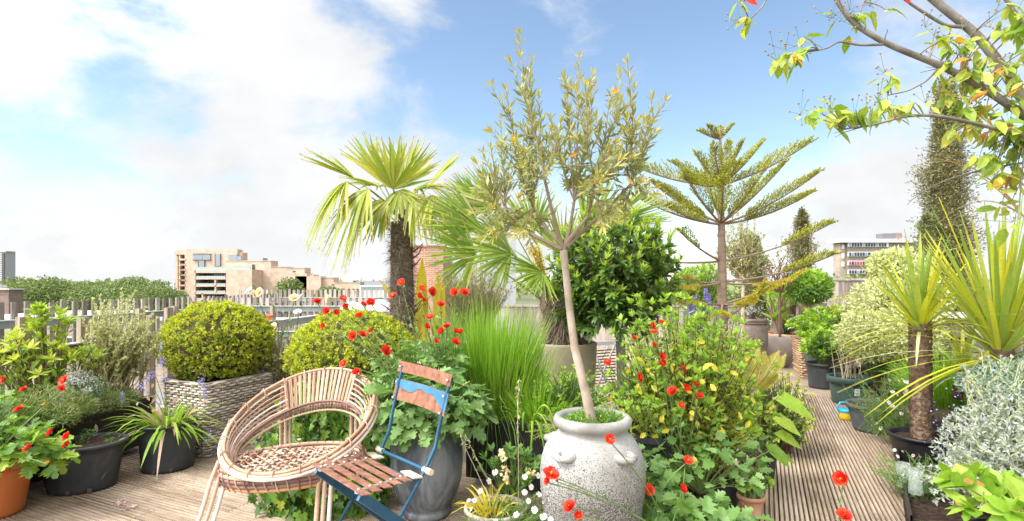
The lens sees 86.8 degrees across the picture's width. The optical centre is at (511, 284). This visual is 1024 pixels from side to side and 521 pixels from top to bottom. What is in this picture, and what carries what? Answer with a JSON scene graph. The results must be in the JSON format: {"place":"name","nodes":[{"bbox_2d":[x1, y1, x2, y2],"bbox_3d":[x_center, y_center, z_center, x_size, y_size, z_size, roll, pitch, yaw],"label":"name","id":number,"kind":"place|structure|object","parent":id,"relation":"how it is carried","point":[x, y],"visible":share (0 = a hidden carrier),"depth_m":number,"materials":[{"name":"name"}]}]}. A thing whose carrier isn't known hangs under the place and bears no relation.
{"place":"outdoors","nodes":[
{"label":"outdoors","id":0,"kind":"place"},
{"bbox_2d":[0,365,686,520],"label":"deck","id":1,"kind":"structure","parent":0,"point":[154,504],"depth_m":3.02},
{"bbox_2d":[0,448,30,518],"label":"terracotta pot","id":2,"kind":"object","parent":1,"relation":"on","point":[14,487],"visible":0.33,"depth_m":2.79,"materials":[{"name":"ceramic"}]},
{"bbox_2d":[0,375,80,478],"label":"geranium","id":3,"kind":"object","parent":2,"relation":"in","point":[47,451],"visible":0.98,"depth_m":2.78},
{"bbox_2d":[0,395,151,483],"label":"black trough","id":4,"kind":"object","parent":1,"relation":"on","point":[91,421],"visible":0.06,"depth_m":3.60,"materials":[{"name":"plastic"}]},
{"bbox_2d":[0,324,80,423],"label":"rhododendron","id":5,"kind":"object","parent":4,"relation":"on","point":[18,336],"visible":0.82,"depth_m":3.30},
{"bbox_2d":[22,300,78,420],"bbox_3d":[-2.900,0.475,3.404,0.329,0.752,0.235,0,0,-28],"label":"rhododendron","id":6,"kind":"object","parent":4,"relation":"on","point":[41,310],"visible":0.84,"depth_m":3.38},
{"bbox_2d":[1,381,143,430],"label":"santolina","id":7,"kind":"object","parent":4,"relation":"on","point":[69,407],"visible":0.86,"depth_m":3.20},
{"bbox_2d":[64,341,106,411],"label":"rhododendron","id":8,"kind":"object","parent":4,"relation":"on","point":[85,351],"visible":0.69,"depth_m":3.53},
{"bbox_2d":[57,368,114,402],"bbox_3d":[-2.763,0.677,3.531,0.318,0.325,0.497,0,0,0],"label":"candytuft","id":9,"kind":"object","parent":4,"relation":"in","point":[83,382],"visible":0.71,"depth_m":3.48,"materials":[{"name":"white plant"}]},
{"bbox_2d":[77,287,167,407],"bbox_3d":[-2.787,0.434,3.902,0.633,0.838,0.415,0,0,0],"label":"tamarisk","id":10,"kind":"object","parent":4,"relation":"on","point":[119,362],"visible":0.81,"depth_m":3.84,"materials":[{"name":"plant"}]},
{"bbox_2d":[36,432,129,495],"bbox_3d":[-2.535,1.050,3.200,0.449,0.292,0.386,0,0,0],"label":"oval tub","id":11,"kind":"object","parent":1,"relation":"on","point":[99,457],"visible":0.66,"depth_m":3.11,"materials":[{"name":"grey plastic"}]},
{"bbox_2d":[0,306,317,415],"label":"railing fence","id":12,"kind":"object","parent":1,"relation":"on","point":[172,311],"visible":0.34,"depth_m":4.37,"materials":[{"name":"wood"}]},
{"bbox_2d":[136,415,198,473],"bbox_3d":[-2.260,1.048,3.560,0.348,0.296,0.348,0,0,0],"label":"plastic pot","id":13,"kind":"object","parent":1,"relation":"on","point":[175,457],"visible":0.56,"depth_m":3.43,"materials":[{"name":"plastic"}]},
{"bbox_2d":[94,341,241,480],"bbox_3d":[-2.263,0.776,3.550,0.823,0.826,0.874,0,0,35],"label":"spider plant","id":14,"kind":"object","parent":13,"relation":"in","point":[160,418],"visible":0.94,"depth_m":3.49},
{"bbox_2d":[162,365,290,456],"bbox_3d":[-2.165,0.942,4.170,0.498,0.523,0.779,0,0,25],"label":"wicker planter","id":15,"kind":"object","parent":1,"relation":"on","point":[236,393],"visible":0.5,"depth_m":3.87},
{"bbox_2d":[151,299,277,382],"bbox_3d":[-2.249,0.422,4.170,0.847,0.620,0.847,0,0,0],"label":"boxwood ball","id":16,"kind":"object","parent":15,"relation":"on","point":[225,338],"visible":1,"depth_m":3.91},
{"bbox_2d":[258,340,289,394],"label":"purple leaf shrub","id":17,"kind":"object","parent":15,"relation":"on","point":[276,366],"visible":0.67,"depth_m":4.25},
{"bbox_2d":[245,284,328,362],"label":"climbing rose","id":18,"kind":"object","parent":1,"relation":"on","point":[257,292],"visible":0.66,"depth_m":4.88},
{"bbox_2d":[196,366,378,520],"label":"hoop chair","id":19,"kind":"object","parent":1,"relation":"on","point":[234,471],"visible":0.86,"depth_m":2.58,"materials":[{"name":"wicker"}]},
{"bbox_2d":[247,366,416,520],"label":"plant","id":20,"kind":"object","parent":1,"relation":"on","point":[293,507],"visible":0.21,"depth_m":2.94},
{"bbox_2d":[279,388,390,468],"bbox_3d":[-1.130,0.956,3.620,0.597,0.492,0.598,0,0,25],"label":"wicker planter","id":21,"kind":"object","parent":1,"relation":"on","point":[329,428],"depth_m":3.34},
{"bbox_2d":[280,306,421,393],"bbox_3d":[-1.077,0.474,3.704,0.918,0.650,0.903,0,0,0],"label":"boxwood ball","id":22,"kind":"object","parent":21,"relation":"in","point":[313,346],"visible":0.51,"depth_m":3.42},
{"bbox_2d":[311,361,452,520],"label":"folding chair","id":23,"kind":"object","parent":1,"relation":"on","point":[435,400],"visible":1,"depth_m":2.29,"materials":[{"name":"metal"}]},
{"bbox_2d":[299,130,467,361],"bbox_3d":[-1.058,-0.034,4.687,1.476,2.663,1.343,0,0,0],"label":"fan palm","id":24,"kind":"object","parent":1,"relation":"on","point":[393,172],"visible":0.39,"depth_m":4.41,"materials":[{"name":"green plant"}]},
{"bbox_2d":[381,259,444,345],"bbox_3d":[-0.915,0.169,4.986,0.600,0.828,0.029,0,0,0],"label":"yellow flax","id":25,"kind":"object","parent":1,"relation":"on","point":[440,292],"visible":0.46,"depth_m":5.00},
{"bbox_2d":[391,421,462,520],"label":"glazed pot","id":26,"kind":"object","parent":1,"relation":"on","point":[434,495],"visible":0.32,"depth_m":2.70,"materials":[{"name":"ceramic"}]},
{"bbox_2d":[312,278,498,452],"bbox_3d":[-0.521,0.391,2.797,0.847,0.847,0.747,0,0,-30],"label":"geum plant","id":27,"kind":"object","parent":26,"relation":"in","point":[464,413],"visible":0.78,"depth_m":2.71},
{"bbox_2d":[401,285,474,412],"bbox_3d":[-0.363,0.402,3.088,0.431,0.799,0.589,0,0,-32],"label":"geum plant","id":28,"kind":"object","parent":26,"relation":"in","point":[455,341],"visible":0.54,"depth_m":3.09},
{"bbox_2d":[428,259,512,338],"bbox_3d":[-0.407,0.172,5.202,0.861,0.859,0.644,0,0,0],"label":"feather shrub","id":29,"kind":"object","parent":1,"relation":"on","point":[491,295],"visible":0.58,"depth_m":5.12,"materials":[{"name":"plant"}]},
{"bbox_2d":[464,494,527,520],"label":"clay bowl","id":30,"kind":"object","parent":1,"relation":"on","point":[467,513],"visible":0.41,"depth_m":2.49,"materials":[{"name":"ceramic"}]},
{"bbox_2d":[449,482,523,518],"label":"yellow grass","id":31,"kind":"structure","parent":30,"relation":"in","point":[482,496],"depth_m":2.46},
{"bbox_2d":[473,441,541,498],"bbox_3d":[0.004,0.960,2.627,0.395,0.387,0.340,0,0,0],"label":"hellebore","id":32,"kind":"object","parent":30,"relation":"in","point":[510,484],"visible":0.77,"depth_m":2.65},
{"bbox_2d":[461,469,553,520],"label":"fleabane","id":33,"kind":"object","parent":1,"relation":"on","point":[534,514],"visible":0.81,"depth_m":2.40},
{"bbox_2d":[535,340,596,401],"bbox_3d":[0.410,0.818,4.150,0.480,0.756,0.480,0,0,0],"label":"tall planter","id":34,"kind":"object","parent":1,"relation":"on","point":[588,352],"visible":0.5,"depth_m":3.95,"materials":[{"name":"stone"}]},
{"bbox_2d":[414,161,674,345],"bbox_3d":[0.273,-0.137,4.021,1.965,1.687,1.208,0,0,0],"label":"fan palm","id":35,"kind":"object","parent":34,"relation":"in","point":[461,225],"visible":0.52,"depth_m":3.98,"materials":[{"name":"green plant"}]},
{"bbox_2d":[466,419,675,514],"bbox_3d":[0.348,0.993,3.181,1.200,0.412,0.450,0,0,25],"label":"black trough","id":36,"kind":"object","parent":1,"relation":"on","point":[648,442],"visible":0.15,"depth_m":3.11,"materials":[{"name":"plastic"}]},
{"bbox_2d":[416,294,566,508],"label":"ornamental grass","id":37,"kind":"object","parent":36,"relation":"in","point":[506,364],"depth_m":3.23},
{"bbox_2d":[522,404,552,450],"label":"arching bulb leaves","id":38,"kind":"object","parent":36,"relation":"in","point":[531,424],"visible":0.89,"depth_m":2.90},
{"bbox_2d":[523,364,620,412],"bbox_3d":[0.345,0.653,3.193,0.627,0.384,0.386,0,0,0],"label":"jasmine","id":39,"kind":"object","parent":36,"relation":"on","point":[569,383],"visible":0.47,"depth_m":3.17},
{"bbox_2d":[592,320,778,497],"bbox_3d":[0.843,0.622,2.716,0.947,0.866,0.475,0,0,0],"label":"geum plant","id":40,"kind":"object","parent":36,"relation":"in","point":[724,454],"visible":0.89,"depth_m":2.69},
{"bbox_2d":[540,407,645,520],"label":"speckled urn","id":41,"kind":"object","parent":1,"relation":"on","point":[585,456],"visible":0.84,"depth_m":2.11,"materials":[{"name":"ceramic"}]},
{"bbox_2d":[463,24,673,422],"bbox_3d":[0.241,-0.224,2.225,0.870,1.662,0.708,0,0,0],"label":"olive tree","id":42,"kind":"object","parent":41,"relation":"in","point":[577,183],"visible":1,"depth_m":2.23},
{"bbox_2d":[562,404,626,422],"bbox_3d":[0.348,0.546,2.293,0.296,0.109,0.228,0,0,0],"label":"creeping thyme","id":43,"kind":"object","parent":41,"relation":"in","point":[602,416],"visible":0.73,"depth_m":2.25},
{"bbox_2d":[595,341,615,392],"bbox_3d":[0.774,0.699,4.576,0.248,0.444,0.565,0,0,0],"label":"folding chair","id":44,"kind":"object","parent":1,"relation":"on","point":[602,369],"visible":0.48,"depth_m":4.70,"materials":[{"name":"white metal"}]},
{"bbox_2d":[542,199,685,409],"bbox_3d":[0.734,0.293,3.938,1.057,1.821,0.897,0,0,0],"label":"laurel bush","id":45,"kind":"object","parent":1,"relation":"on","point":[610,282],"visible":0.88,"depth_m":3.76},
{"bbox_2d":[598,291,784,499],"bbox_3d":[0.984,0.605,2.959,1.018,1.137,0.817,0,0,0],"label":"mock orange","id":46,"kind":"object","parent":1,"relation":"on","point":[711,409],"visible":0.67,"depth_m":2.90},
{"bbox_2d":[678,261,727,332],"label":"yew bush","id":47,"kind":"object","parent":1,"relation":"on","point":[704,274],"visible":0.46,"depth_m":6.31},
{"bbox_2d":[0,0,1023,285],"label":"sky","id":48,"kind":"structure","parent":0,"point":[134,133],"materials":[{"name":"blue"}]},
{"bbox_2d":[498,374,581,424],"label":"ornamental grass","id":49,"kind":"object","parent":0,"point":[526,406],"depth_m":3.12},
{"bbox_2d":[417,333,880,398],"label":"deck","id":50,"kind":"structure","parent":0,"point":[803,382],"depth_m":7.05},
{"bbox_2d":[464,305,789,348],"bbox_3d":[2.100,0.795,10.075,6.005,0.825,0.060,0,0,2],"label":"board fence","id":51,"kind":"object","parent":50,"relation":"on","point":[602,335],"visible":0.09,"depth_m":10.08,"materials":[{"name":"grey wood"}]},
{"bbox_2d":[713,208,769,352],"bbox_3d":[3.089,0.061,7.348,0.672,2.282,0.697,0,0,-43],"label":"grey olive","id":52,"kind":"object","parent":50,"relation":"on","point":[742,268],"visible":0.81,"depth_m":7.24,"materials":[{"name":"plant"}]},
{"bbox_2d":[738,318,767,356],"bbox_3d":[3.400,0.838,7.650,0.396,0.716,0.396,0,0,0],"label":"brown jar","id":53,"kind":"object","parent":50,"relation":"on","point":[756,328],"visible":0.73,"depth_m":7.48,"materials":[{"name":"ceramic"}]},
{"bbox_2d":[729,232,780,329],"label":"conifer","id":54,"kind":"object","parent":50,"relation":"on","point":[757,272],"visible":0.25,"depth_m":9.17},
{"bbox_2d":[767,335,793,366],"bbox_3d":[3.880,0.978,7.950,0.540,0.436,0.540,0,0,0],"label":"round pot","id":55,"kind":"object","parent":50,"relation":"on","point":[782,344],"visible":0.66,"depth_m":7.74,"materials":[{"name":"ceramic"}]},
{"bbox_2d":[753,234,811,336],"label":"bare tree","id":56,"kind":"object","parent":55,"relation":"in","point":[779,290],"visible":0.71,"depth_m":7.98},
{"bbox_2d":[768,331,798,337],"bbox_3d":[4.420,0.988,8.700,0.760,0.416,0.760,0,0,0],"label":"terracotta bowl","id":57,"kind":"object","parent":50,"relation":"on","point":[793,334],"visible":0.2,"depth_m":8.64,"materials":[{"name":"ceramic"}]},
{"bbox_2d":[753,286,791,334],"bbox_3d":[4.155,0.365,8.650,0.648,0.884,0.652,0,0,21],"label":"cherry laurel","id":58,"kind":"object","parent":57,"relation":"on","point":[770,295],"visible":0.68,"depth_m":8.55,"materials":[{"name":"green plant"}]},
{"bbox_2d":[791,337,807,377],"bbox_3d":[3.929,0.956,7.050,0.477,0.491,0.477,0,0,17],"label":"wicker basket","id":59,"kind":"object","parent":50,"relation":"on","point":[800,368],"visible":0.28,"depth_m":6.96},
{"bbox_2d":[784,306,842,334],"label":"herb clump","id":60,"kind":"object","parent":59,"relation":"on","point":[826,318],"visible":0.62,"depth_m":7.00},
{"bbox_2d":[777,204,835,319],"bbox_3d":[5.322,-0.135,9.916,0.914,2.670,0.928,0,0,0],"label":"conifer","id":61,"kind":"object","parent":50,"relation":"on","point":[802,246],"visible":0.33,"depth_m":9.82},
{"bbox_2d":[785,266,835,321],"bbox_3d":[4.394,0.465,8.008,0.712,1.471,0.720,0,0,0],"label":"lollipop bay","id":62,"kind":"object","parent":50,"relation":"on","point":[813,285],"visible":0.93,"depth_m":7.83,"materials":[{"name":"green plant"}]},
{"bbox_2d":[805,360,839,389],"bbox_3d":[3.620,1.053,6.300,0.374,0.286,0.374,0,0,0],"label":"plastic pot","id":63,"kind":"object","parent":50,"relation":"on","point":[816,372],"visible":0.66,"depth_m":6.20,"materials":[{"name":"plastic"}]},
{"bbox_2d":[794,321,846,364],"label":"hydrangea","id":64,"kind":"object","parent":63,"relation":"on","point":[819,348],"visible":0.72,"depth_m":6.24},
{"bbox_2d":[825,290,877,364],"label":"golden shrub","id":65,"kind":"object","parent":50,"relation":"on","point":[834,305],"visible":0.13,"depth_m":7.07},
{"bbox_2d":[813,278,1019,348],"bbox_3d":[6.900,0.549,9.550,3.471,1.314,0.060,0,0,12],"label":"board fence","id":66,"kind":"object","parent":50,"relation":"on","point":[841,288],"visible":0.12,"depth_m":9.72,"materials":[{"name":"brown wood"}]},
{"bbox_2d":[902,209,958,322],"bbox_3d":[4.728,0.177,6.176,0.593,2.046,0.617,0,0,-37],"label":"conifer","id":67,"kind":"object","parent":50,"relation":"on","point":[928,223],"visible":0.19,"depth_m":6.11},
{"bbox_2d":[897,73,994,338],"bbox_3d":[5.020,-0.652,6.271,1.034,3.703,1.016,0,0,0],"label":"conifer","id":68,"kind":"object","parent":50,"relation":"on","point":[949,193],"visible":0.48,"depth_m":6.13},
{"bbox_2d":[294,287,1022,353],"bbox_3d":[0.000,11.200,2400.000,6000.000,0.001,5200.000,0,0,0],"label":"ground","id":69,"kind":"structure","parent":0,"point":[528,299],"depth_m":353.62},
{"bbox_2d":[0,251,15,281],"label":"tower block","id":70,"kind":"structure","parent":69,"relation":"on","point":[7,263],"depth_m":301.17,"materials":[{"name":"grey concrete"}]},
{"bbox_2d":[0,285,24,313],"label":"brick building","id":71,"kind":"structure","parent":69,"relation":"on","point":[8,296],"depth_m":72.55,"materials":[{"name":"brick"}]},
{"bbox_2d":[16,274,88,311],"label":"broadleaf tree","id":72,"kind":"object","parent":69,"relation":"on","point":[35,284],"visible":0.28,"depth_m":87.75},
{"bbox_2d":[55,283,131,310],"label":"broadleaf tree","id":73,"kind":"object","parent":69,"relation":"on","point":[80,297],"visible":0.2,"depth_m":76.64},
{"bbox_2d":[5,310,289,407],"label":"terraced house","id":74,"kind":"structure","parent":69,"relation":"on","point":[159,373],"depth_m":26.00,"materials":[{"name":"brick"}]},
{"bbox_2d":[142,286,191,309],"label":"broadleaf tree","id":75,"kind":"object","parent":69,"relation":"on","point":[171,291],"visible":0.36,"depth_m":118.33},
{"bbox_2d":[173,249,363,315],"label":"apartment complex","id":76,"kind":"structure","parent":69,"relation":"on","point":[200,274],"depth_m":196.00,"materials":[{"name":"concrete"}]},
{"bbox_2d":[274,276,305,305],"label":"street tree","id":77,"kind":"object","parent":69,"relation":"on","point":[284,284],"visible":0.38,"depth_m":109.15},
{"bbox_2d":[16,277,787,299],"bbox_3d":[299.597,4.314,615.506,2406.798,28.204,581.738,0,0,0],"label":"woodland","id":78,"kind":"object","parent":69,"relation":"on","point":[729,288],"depth_m":449.14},
{"bbox_2d":[413,245,451,351],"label":"brick gable","id":79,"kind":"structure","parent":69,"relation":"on","point":[431,272],"depth_m":40.00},
{"bbox_2d":[484,207,515,326],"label":"grey block","id":80,"kind":"structure","parent":69,"relation":"on","point":[512,244],"depth_m":120.00,"materials":[{"name":"concrete"}]},
{"bbox_2d":[827,233,917,280],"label":"block of flats","id":81,"kind":"structure","parent":69,"relation":"on","point":[851,257],"depth_m":80.00,"materials":[{"name":"concrete"}]},
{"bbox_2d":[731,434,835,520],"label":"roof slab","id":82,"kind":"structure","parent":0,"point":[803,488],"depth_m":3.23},
{"bbox_2d":[0,293,278,392],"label":"picket fence","id":83,"kind":"object","parent":82,"relation":"on","point":[10,323],"visible":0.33,"depth_m":6.96,"materials":[{"name":"grey wood"}]},
{"bbox_2d":[229,297,424,357],"bbox_3d":[-3.150,0.760,9.194,3.526,1.080,0.114,0,0,3],"label":"picket fence","id":84,"kind":"object","parent":82,"relation":"on","point":[286,308],"visible":0.3,"depth_m":9.25,"materials":[{"name":"grey wood"}]},
{"bbox_2d":[239,289,414,339],"bbox_3d":[-4.801,0.815,14.394,5.235,1.370,0.114,0,0,4],"label":"picket fence","id":85,"kind":"object","parent":82,"relation":"on","point":[307,297],"visible":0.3,"depth_m":14.45,"materials":[{"name":"grey wood"}]},
{"label":"right deck","id":86,"kind":"structure","parent":82,"relation":"on","visible":0},
{"bbox_2d":[874,392,990,520],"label":"planting bed","id":87,"kind":"object","parent":86,"relation":"on","point":[924,509],"visible":0.12,"depth_m":2.89,"materials":[{"name":"soil"}]},
{"bbox_2d":[725,0,1023,246],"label":"overhanging tree","id":88,"kind":"object","parent":87,"relation":"on","point":[968,120],"visible":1,"depth_m":2.39,"materials":[{"name":"green plant"}]},
{"bbox_2d":[862,357,902,391],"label":"dark leaf shrub","id":89,"kind":"object","parent":87,"relation":"on","point":[885,367],"visible":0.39,"depth_m":5.56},
{"bbox_2d":[843,370,947,438],"bbox_3d":[2.903,0.881,4.069,0.727,0.509,0.761,0,0,0],"label":"fleabane","id":90,"kind":"object","parent":87,"relation":"on","point":[894,420],"visible":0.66,"depth_m":4.07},
{"bbox_2d":[860,351,956,396],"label":"shrub","id":91,"kind":"object","parent":87,"relation":"on","point":[863,367],"visible":0.03,"depth_m":5.69,"materials":[{"name":"plant"}]},
{"bbox_2d":[831,244,957,365],"bbox_3d":[3.812,0.204,5.411,0.965,1.248,1.233,0,0,43],"label":"variegated bush","id":92,"kind":"object","parent":91,"relation":"in","point":[872,260],"visible":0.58,"depth_m":5.30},
{"bbox_2d":[865,448,965,499],"bbox_3d":[2.296,1.071,3.072,0.507,0.236,0.466,0,0,42],"label":"fleabane","id":93,"kind":"object","parent":87,"relation":"on","point":[912,485],"visible":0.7,"depth_m":3.05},
{"bbox_2d":[887,427,958,466],"bbox_3d":[2.740,1.098,3.620,0.390,0.196,0.390,0,0,0],"label":"plastic pot","id":94,"kind":"object","parent":87,"relation":"on","point":[901,438],"visible":0.56,"depth_m":3.54,"materials":[{"name":"plastic"}]},
{"bbox_2d":[829,229,1018,439],"bbox_3d":[2.735,0.337,3.590,1.179,1.431,1.065,0,0,0],"label":"cordyline","id":95,"kind":"object","parent":94,"relation":"in","point":[919,322],"visible":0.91,"depth_m":3.57,"materials":[{"name":"green plant"}]},
{"bbox_2d":[901,349,1023,507],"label":"silver germander","id":96,"kind":"object","parent":87,"relation":"on","point":[999,447],"visible":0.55,"depth_m":2.89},
{"bbox_2d":[968,517,987,520],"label":"plastic pot","id":97,"kind":"object","parent":87,"relation":"on","point":[979,519],"visible":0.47,"depth_m":2.26,"materials":[{"name":"plastic"}]},
{"bbox_2d":[929,452,1023,520],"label":"red tip shrub","id":98,"kind":"object","parent":97,"relation":"on","point":[1000,496],"visible":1,"depth_m":2.16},
{"bbox_2d":[953,349,1023,400],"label":"artemisia","id":99,"kind":"object","parent":87,"relation":"on","point":[989,373],"visible":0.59,"depth_m":3.22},
{"bbox_2d":[973,397,1023,434],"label":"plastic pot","id":100,"kind":"object","parent":87,"relation":"on","point":[974,398],"visible":0.07,"depth_m":3.60,"materials":[{"name":"plastic"}]},
{"bbox_2d":[825,194,1023,424],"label":"cordyline","id":101,"kind":"object","parent":100,"relation":"in","point":[1003,293],"visible":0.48,"depth_m":3.29,"materials":[{"name":"green plant"}]},
{"bbox_2d":[865,339,991,411],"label":"ornamental grass","id":102,"kind":"object","parent":100,"relation":"in","point":[942,397],"depth_m":4.10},
{"bbox_2d":[933,317,994,400],"bbox_3d":[3.271,0.524,3.820,0.638,0.599,0.735,0,0,25],"label":"cordyline","id":103,"kind":"object","parent":100,"relation":"in","point":[959,356],"visible":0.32,"depth_m":3.88,"materials":[{"name":"green plant"}]},
{"bbox_2d":[933,311,1023,396],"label":"shrub","id":104,"kind":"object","parent":86,"relation":"on","point":[979,345],"depth_m":5.17,"materials":[{"name":"plant"}]},
{"bbox_2d":[699,393,904,520],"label":"deck path","id":105,"kind":"structure","parent":0,"point":[845,439],"depth_m":3.39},
{"bbox_2d":[543,433,774,520],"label":"geum plant","id":106,"kind":"object","parent":105,"relation":"on","point":[670,503],"visible":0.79,"depth_m":2.25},
{"bbox_2d":[705,472,737,508],"bbox_3d":[1.135,1.121,2.930,0.192,0.151,0.192,0,0,0],"label":"plastic pot","id":107,"kind":"object","parent":105,"relation":"on","point":[730,492],"visible":0.32,"depth_m":2.86,"materials":[{"name":"plastic"}]},
{"bbox_2d":[632,121,842,424],"bbox_3d":[1.930,-0.099,4.570,1.846,2.598,1.014,0,0,-22],"label":"norfolk pine","id":108,"kind":"object","parent":105,"relation":"on","point":[719,179],"visible":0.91,"depth_m":4.54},
{"bbox_2d":[736,491,765,517],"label":"terracotta pot","id":109,"kind":"object","parent":105,"relation":"on","point":[756,505],"visible":0.66,"depth_m":2.75,"materials":[{"name":"ceramic"}]},
{"bbox_2d":[728,466,774,498],"bbox_3d":[1.230,1.024,2.797,0.225,0.162,0.212,0,0,0],"label":"pale clover","id":110,"kind":"object","parent":109,"relation":"on","point":[749,490],"visible":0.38,"depth_m":2.77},
{"bbox_2d":[730,341,786,394],"bbox_3d":[1.710,0.593,3.704,0.379,0.396,0.358,0,0,-43],"label":"cycad","id":111,"kind":"object","parent":105,"relation":"on","point":[771,378],"visible":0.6,"depth_m":3.72,"materials":[{"name":"plant"}]},
{"bbox_2d":[747,449,776,482],"bbox_3d":[1.535,1.115,3.320,0.178,0.161,0.178,0,0,0],"label":"plastic pot","id":112,"kind":"object","parent":105,"relation":"on","point":[772,465],"visible":0.32,"depth_m":3.26,"materials":[{"name":"plastic"}]},
{"bbox_2d":[741,392,814,467],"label":"leaf plant","id":113,"kind":"object","parent":112,"relation":"in","point":[792,403],"visible":0.63,"depth_m":3.23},
{"bbox_2d":[734,366,817,452],"bbox_3d":[1.884,0.894,3.955,0.548,0.622,0.764,0,0,0],"label":"privet edge","id":114,"kind":"object","parent":105,"relation":"on","point":[799,422],"visible":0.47,"depth_m":3.80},
{"bbox_2d":[831,470,852,520],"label":"geum plant","id":115,"kind":"object","parent":105,"relation":"on","point":[839,477],"visible":1,"depth_m":1.88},
{"bbox_2d":[826,373,871,403],"bbox_3d":[3.420,1.063,5.500,0.398,0.266,0.398,0,0,0],"label":"green pot","id":116,"kind":"object","parent":105,"relation":"on","point":[837,381],"visible":0.74,"depth_m":5.39,"materials":[{"name":"plastic"}]},
{"bbox_2d":[826,328,862,378],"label":"rose canes","id":117,"kind":"object","parent":116,"relation":"on","point":[848,368],"visible":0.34,"depth_m":5.49,"materials":[{"name":"plant"}]},
{"bbox_2d":[845,398,904,434],"bbox_3d":[2.980,1.088,4.450,0.424,0.216,0.424,0,0,0],"label":"plastic pot","id":118,"kind":"object","parent":105,"relation":"on","point":[857,418],"visible":0.29,"depth_m":4.41,"materials":[{"name":"plastic"}]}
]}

